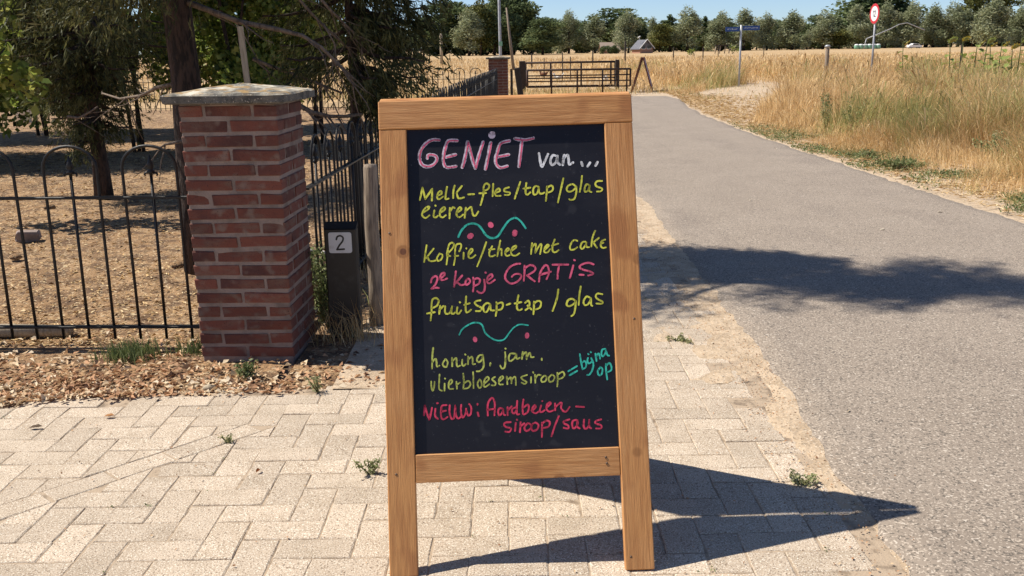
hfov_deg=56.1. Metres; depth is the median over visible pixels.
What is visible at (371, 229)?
round stake
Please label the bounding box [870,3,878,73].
road sign
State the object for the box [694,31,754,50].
hedge
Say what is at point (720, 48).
field table
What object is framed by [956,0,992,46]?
round tree
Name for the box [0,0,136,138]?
leafy shrub
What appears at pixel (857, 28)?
willow tree
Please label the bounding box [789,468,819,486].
weed plant
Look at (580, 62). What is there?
field gate
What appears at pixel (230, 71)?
leafy shrub
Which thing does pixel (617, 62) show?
gate post
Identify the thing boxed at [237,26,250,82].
thin stake
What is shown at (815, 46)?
hedge
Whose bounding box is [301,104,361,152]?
bare branch
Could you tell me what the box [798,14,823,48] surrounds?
round tree
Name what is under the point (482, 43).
round tree
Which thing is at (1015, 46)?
sunflower
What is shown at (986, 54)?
sunflower
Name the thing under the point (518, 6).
round tree
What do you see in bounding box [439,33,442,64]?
old post
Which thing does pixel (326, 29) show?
bare branch
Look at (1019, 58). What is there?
sunflower
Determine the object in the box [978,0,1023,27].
round tree
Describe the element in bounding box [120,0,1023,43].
sky
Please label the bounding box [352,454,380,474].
weed plant
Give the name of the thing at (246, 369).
weed plant
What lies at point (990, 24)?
willow tree
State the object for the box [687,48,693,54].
field bush
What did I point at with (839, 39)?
round tree
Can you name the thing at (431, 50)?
round tree
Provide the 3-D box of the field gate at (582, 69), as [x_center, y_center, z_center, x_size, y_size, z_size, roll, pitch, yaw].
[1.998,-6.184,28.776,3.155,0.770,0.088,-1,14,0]
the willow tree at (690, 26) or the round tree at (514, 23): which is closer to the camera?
the round tree at (514, 23)
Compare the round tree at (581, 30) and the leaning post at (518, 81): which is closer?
the leaning post at (518, 81)
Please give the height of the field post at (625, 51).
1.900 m
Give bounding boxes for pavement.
[0,221,909,575]
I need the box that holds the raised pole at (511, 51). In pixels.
[506,8,514,69]
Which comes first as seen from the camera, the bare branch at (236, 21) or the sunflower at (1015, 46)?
the bare branch at (236, 21)
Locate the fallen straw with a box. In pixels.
[657,89,1023,216]
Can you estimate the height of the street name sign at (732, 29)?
2.260 m
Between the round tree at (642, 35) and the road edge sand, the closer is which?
the road edge sand
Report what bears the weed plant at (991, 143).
on the verge at (757, 89)
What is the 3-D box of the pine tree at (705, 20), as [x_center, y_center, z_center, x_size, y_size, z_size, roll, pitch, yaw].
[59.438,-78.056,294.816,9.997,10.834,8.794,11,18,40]
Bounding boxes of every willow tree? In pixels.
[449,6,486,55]
[551,9,580,53]
[579,13,606,52]
[610,7,643,52]
[645,16,657,39]
[669,5,703,51]
[701,11,733,50]
[722,7,761,50]
[751,10,780,49]
[774,8,805,49]
[800,30,811,49]
[810,9,838,48]
[830,13,846,48]
[842,3,871,48]
[864,0,902,47]
[893,0,925,47]
[914,2,948,47]
[936,1,969,46]
[952,7,978,46]
[966,0,1017,46]
[1002,4,1023,45]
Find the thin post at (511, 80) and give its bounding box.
[510,69,512,94]
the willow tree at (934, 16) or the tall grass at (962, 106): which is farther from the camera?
the willow tree at (934, 16)
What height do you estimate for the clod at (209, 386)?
0.024 m
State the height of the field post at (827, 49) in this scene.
1.500 m
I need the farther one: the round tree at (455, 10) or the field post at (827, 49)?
the round tree at (455, 10)
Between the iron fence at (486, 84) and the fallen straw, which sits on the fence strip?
the iron fence at (486, 84)
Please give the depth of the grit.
3.60 m
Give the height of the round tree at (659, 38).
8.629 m
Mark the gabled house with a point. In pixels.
(642, 46)
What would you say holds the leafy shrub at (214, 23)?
on the garden soil
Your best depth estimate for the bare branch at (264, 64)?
6.14 m
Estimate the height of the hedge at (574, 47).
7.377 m
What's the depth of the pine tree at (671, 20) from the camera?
288.52 m
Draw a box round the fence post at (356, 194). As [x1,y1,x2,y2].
[351,123,366,269]
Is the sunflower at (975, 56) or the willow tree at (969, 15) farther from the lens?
the willow tree at (969, 15)
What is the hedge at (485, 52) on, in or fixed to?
on the ground at (769, 52)
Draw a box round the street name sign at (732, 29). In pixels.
[726,25,759,86]
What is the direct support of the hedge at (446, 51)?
on the ground at (769, 52)
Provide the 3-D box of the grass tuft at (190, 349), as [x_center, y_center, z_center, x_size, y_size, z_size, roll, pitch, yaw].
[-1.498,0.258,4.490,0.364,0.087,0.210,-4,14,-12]
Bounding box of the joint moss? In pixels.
[103,299,829,571]
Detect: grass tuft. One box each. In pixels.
[87,334,181,365]
[153,333,202,356]
[306,297,383,346]
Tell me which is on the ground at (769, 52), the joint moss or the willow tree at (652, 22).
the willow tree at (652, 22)
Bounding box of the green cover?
[729,119,1023,213]
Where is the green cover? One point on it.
(872, 164)
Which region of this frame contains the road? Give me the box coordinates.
[631,96,1023,575]
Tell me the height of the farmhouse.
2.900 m
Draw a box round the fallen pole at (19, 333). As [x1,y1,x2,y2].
[0,324,73,337]
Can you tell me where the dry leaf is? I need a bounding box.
[29,424,41,427]
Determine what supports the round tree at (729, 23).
on the ground at (769, 52)
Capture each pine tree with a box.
[658,14,683,51]
[694,16,711,50]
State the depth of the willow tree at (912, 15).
317.41 m
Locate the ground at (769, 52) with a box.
[9,43,1023,111]
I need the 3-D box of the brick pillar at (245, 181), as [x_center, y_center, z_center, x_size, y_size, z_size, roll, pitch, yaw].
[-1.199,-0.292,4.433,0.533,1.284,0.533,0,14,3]
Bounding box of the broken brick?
[15,230,41,241]
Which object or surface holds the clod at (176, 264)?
on the garden soil
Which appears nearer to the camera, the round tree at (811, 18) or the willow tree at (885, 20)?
the willow tree at (885, 20)
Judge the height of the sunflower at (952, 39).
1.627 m
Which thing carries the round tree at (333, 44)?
on the ground at (769, 52)
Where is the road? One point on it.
(901, 336)
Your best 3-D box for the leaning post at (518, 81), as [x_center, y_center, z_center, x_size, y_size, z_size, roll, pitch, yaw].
[0.203,-5.549,26.443,0.160,1.020,0.160,-8,14,2]
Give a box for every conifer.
[0,0,202,199]
[0,0,218,274]
[231,0,469,260]
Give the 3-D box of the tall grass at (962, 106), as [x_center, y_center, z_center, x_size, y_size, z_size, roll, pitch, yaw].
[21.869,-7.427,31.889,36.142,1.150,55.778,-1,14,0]
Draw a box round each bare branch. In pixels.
[67,106,114,136]
[95,83,170,138]
[133,139,181,180]
[186,0,374,129]
[252,57,344,122]
[299,0,361,79]
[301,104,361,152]
[312,23,355,108]
[320,0,391,88]
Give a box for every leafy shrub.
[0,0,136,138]
[12,0,258,152]
[35,14,146,135]
[132,0,302,87]
[136,0,338,94]
[216,0,371,143]
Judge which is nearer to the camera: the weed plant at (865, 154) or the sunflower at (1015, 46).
the weed plant at (865, 154)
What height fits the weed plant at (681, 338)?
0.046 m
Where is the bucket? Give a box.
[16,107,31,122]
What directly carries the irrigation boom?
on the ground at (769, 52)
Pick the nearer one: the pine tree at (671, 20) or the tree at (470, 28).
the tree at (470, 28)
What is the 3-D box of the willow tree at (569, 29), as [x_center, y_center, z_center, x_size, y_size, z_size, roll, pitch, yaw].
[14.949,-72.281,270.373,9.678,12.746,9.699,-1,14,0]
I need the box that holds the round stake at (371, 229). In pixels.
[363,164,383,325]
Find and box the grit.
[10,205,960,575]
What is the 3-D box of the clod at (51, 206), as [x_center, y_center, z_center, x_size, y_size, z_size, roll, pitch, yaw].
[-4.204,-0.739,8.724,0.103,0.048,0.094,-9,16,-30]
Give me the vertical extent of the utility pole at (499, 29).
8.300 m
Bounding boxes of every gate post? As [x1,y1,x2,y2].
[519,61,525,90]
[615,59,619,89]
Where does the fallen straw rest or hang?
on the verge at (757, 89)
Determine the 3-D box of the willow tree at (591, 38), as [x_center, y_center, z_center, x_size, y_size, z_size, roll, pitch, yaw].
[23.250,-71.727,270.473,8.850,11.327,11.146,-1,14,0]
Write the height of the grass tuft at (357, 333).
0.230 m
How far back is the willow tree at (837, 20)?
345.91 m
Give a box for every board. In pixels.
[378,91,654,575]
[630,57,653,92]
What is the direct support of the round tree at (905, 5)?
on the ground at (769, 52)
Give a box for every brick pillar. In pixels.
[160,83,315,366]
[486,55,509,94]
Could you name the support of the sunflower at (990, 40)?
on the ground at (769, 52)
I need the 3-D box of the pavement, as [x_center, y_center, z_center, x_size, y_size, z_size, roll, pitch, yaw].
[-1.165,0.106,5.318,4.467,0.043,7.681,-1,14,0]
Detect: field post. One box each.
[624,41,625,60]
[824,45,830,72]
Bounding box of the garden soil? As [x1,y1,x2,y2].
[0,108,380,403]
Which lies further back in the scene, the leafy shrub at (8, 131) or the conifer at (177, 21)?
the leafy shrub at (8, 131)
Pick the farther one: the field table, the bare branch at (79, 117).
the field table
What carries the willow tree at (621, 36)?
on the ground at (769, 52)
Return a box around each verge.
[332,196,780,388]
[607,80,1023,222]
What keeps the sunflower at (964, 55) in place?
on the ground at (769, 52)
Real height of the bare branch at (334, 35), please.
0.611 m
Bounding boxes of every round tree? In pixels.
[311,21,340,53]
[411,17,436,55]
[418,0,472,55]
[441,6,474,55]
[465,0,497,55]
[473,0,524,54]
[485,0,542,54]
[488,0,538,54]
[518,17,567,54]
[521,11,540,54]
[574,20,592,52]
[584,6,649,47]
[625,21,648,39]
[646,23,675,51]
[712,18,737,48]
[771,20,784,49]
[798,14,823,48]
[821,29,857,48]
[823,0,912,29]
[865,0,929,22]
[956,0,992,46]
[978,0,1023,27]
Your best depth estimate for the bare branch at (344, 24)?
5.91 m
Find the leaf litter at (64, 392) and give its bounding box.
[0,329,384,406]
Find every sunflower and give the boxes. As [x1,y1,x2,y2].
[897,40,909,72]
[941,36,957,72]
[950,35,970,70]
[967,41,984,71]
[979,37,995,70]
[984,42,998,71]
[992,41,1009,69]
[1004,43,1019,72]
[1011,37,1023,74]
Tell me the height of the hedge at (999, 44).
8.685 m
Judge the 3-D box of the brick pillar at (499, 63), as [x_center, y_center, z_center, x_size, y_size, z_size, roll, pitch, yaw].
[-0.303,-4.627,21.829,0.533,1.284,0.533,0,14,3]
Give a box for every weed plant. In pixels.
[217,433,232,443]
[234,358,258,377]
[305,375,322,392]
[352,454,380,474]
[666,332,693,343]
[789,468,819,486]
[819,89,832,127]
[841,96,871,132]
[854,148,881,159]
[870,156,925,170]
[972,129,1021,160]
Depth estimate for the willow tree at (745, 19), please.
288.57 m
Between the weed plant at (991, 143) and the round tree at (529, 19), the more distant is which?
the round tree at (529, 19)
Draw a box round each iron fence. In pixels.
[0,144,199,338]
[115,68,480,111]
[306,68,497,313]
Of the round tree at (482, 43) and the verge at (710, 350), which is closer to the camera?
the verge at (710, 350)
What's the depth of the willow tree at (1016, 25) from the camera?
317.82 m
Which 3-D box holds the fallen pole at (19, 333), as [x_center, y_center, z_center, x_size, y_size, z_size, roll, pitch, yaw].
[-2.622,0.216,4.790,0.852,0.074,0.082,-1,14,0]
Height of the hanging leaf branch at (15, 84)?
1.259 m
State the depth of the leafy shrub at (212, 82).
17.24 m
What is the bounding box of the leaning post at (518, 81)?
[514,67,522,94]
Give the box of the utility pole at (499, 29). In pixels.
[498,0,501,55]
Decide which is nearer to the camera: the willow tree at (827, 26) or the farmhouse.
the farmhouse
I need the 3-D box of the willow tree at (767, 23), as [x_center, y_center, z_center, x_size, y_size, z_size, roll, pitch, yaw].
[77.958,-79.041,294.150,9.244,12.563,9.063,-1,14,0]
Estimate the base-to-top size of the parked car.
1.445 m
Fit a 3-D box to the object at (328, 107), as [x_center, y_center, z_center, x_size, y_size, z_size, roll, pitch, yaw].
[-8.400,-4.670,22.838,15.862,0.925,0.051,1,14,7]
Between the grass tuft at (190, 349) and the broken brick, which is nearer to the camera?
the grass tuft at (190, 349)
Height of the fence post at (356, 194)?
0.965 m
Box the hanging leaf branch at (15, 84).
[0,0,51,116]
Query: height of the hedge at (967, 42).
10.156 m
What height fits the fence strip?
0.055 m
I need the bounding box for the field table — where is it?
[715,45,729,53]
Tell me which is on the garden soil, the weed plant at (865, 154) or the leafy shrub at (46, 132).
the leafy shrub at (46, 132)
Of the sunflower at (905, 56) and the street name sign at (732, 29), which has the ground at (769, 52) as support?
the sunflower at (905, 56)
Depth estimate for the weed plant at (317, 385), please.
3.92 m
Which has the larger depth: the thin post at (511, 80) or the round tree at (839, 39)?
the round tree at (839, 39)
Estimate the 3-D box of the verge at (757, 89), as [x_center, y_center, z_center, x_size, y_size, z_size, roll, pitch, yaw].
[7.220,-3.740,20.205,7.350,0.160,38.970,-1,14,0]
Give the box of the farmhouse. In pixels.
[599,42,620,53]
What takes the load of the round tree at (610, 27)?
on the ground at (769, 52)
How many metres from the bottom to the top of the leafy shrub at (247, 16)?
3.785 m
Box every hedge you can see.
[427,44,473,55]
[455,47,539,54]
[536,34,588,53]
[599,45,619,53]
[653,36,711,51]
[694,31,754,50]
[747,26,809,49]
[804,27,863,48]
[856,25,889,47]
[880,21,952,47]
[930,23,986,46]
[985,23,1023,46]
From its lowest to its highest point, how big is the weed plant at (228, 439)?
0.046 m
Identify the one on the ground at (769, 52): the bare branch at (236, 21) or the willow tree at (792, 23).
the willow tree at (792, 23)
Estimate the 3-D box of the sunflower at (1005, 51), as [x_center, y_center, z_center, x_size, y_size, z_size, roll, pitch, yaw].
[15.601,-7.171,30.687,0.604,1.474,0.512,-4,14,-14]
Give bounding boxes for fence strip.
[280,247,382,389]
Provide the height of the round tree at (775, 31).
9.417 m
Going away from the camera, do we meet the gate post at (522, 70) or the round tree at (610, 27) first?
the gate post at (522, 70)
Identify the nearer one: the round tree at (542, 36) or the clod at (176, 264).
the clod at (176, 264)
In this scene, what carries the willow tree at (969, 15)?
on the ground at (769, 52)
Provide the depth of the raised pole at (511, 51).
26.24 m
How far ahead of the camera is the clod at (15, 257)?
6.56 m
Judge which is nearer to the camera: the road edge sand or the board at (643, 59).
the road edge sand
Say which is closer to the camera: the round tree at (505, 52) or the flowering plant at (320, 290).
the flowering plant at (320, 290)
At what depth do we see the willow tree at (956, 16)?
321.93 m
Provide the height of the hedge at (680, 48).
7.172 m
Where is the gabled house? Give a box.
[630,36,654,52]
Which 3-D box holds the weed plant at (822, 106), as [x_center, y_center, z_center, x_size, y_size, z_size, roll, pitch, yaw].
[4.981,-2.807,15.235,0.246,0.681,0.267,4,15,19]
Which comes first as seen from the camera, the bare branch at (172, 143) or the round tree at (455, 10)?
the bare branch at (172, 143)
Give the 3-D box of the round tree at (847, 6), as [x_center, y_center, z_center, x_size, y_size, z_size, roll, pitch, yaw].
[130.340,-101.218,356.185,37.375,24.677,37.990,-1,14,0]
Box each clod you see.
[9,254,22,259]
[43,204,55,208]
[170,261,183,268]
[202,384,215,390]
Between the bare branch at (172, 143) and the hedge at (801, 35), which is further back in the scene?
the hedge at (801, 35)
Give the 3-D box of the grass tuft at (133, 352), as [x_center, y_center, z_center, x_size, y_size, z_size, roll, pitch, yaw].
[-1.727,0.279,4.397,0.407,0.098,0.263,-1,14,0]
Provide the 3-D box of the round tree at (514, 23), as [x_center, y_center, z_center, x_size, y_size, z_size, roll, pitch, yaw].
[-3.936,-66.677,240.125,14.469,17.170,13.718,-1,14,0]
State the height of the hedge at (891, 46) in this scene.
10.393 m
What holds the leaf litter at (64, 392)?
on the garden soil
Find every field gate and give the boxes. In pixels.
[525,61,614,86]
[526,68,630,93]
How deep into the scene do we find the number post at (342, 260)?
4.62 m
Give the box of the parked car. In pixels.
[906,43,921,47]
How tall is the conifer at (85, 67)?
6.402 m
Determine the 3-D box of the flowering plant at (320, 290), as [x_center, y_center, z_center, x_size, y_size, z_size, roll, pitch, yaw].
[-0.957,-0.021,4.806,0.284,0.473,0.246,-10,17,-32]
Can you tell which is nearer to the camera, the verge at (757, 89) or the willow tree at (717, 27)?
the verge at (757, 89)
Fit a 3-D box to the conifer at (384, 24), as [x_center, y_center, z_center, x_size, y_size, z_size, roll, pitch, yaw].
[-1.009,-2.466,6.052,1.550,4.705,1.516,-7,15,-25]
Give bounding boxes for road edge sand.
[765,381,908,573]
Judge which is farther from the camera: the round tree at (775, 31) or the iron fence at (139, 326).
the round tree at (775, 31)
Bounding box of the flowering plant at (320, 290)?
[308,240,329,328]
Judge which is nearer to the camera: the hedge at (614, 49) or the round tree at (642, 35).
the hedge at (614, 49)
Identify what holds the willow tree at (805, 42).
on the ground at (769, 52)
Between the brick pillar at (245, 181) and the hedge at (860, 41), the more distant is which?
the hedge at (860, 41)
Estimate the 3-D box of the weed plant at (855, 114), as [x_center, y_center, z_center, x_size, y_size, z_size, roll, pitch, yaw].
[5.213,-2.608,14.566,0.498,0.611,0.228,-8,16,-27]
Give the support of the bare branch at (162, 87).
attached to the conifer at (177, 21)
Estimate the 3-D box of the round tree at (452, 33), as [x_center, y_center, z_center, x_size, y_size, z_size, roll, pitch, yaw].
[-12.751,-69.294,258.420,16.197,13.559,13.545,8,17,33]
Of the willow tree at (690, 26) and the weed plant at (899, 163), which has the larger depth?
the willow tree at (690, 26)
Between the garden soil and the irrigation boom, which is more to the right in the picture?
the irrigation boom
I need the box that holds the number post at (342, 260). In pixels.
[324,221,362,337]
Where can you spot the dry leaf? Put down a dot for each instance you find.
(36, 425)
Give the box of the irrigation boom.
[863,22,924,48]
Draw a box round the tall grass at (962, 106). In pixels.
[592,49,1023,208]
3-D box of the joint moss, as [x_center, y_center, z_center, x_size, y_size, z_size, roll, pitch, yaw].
[-0.779,0.099,5.237,3.719,0.010,7.474,-1,14,0]

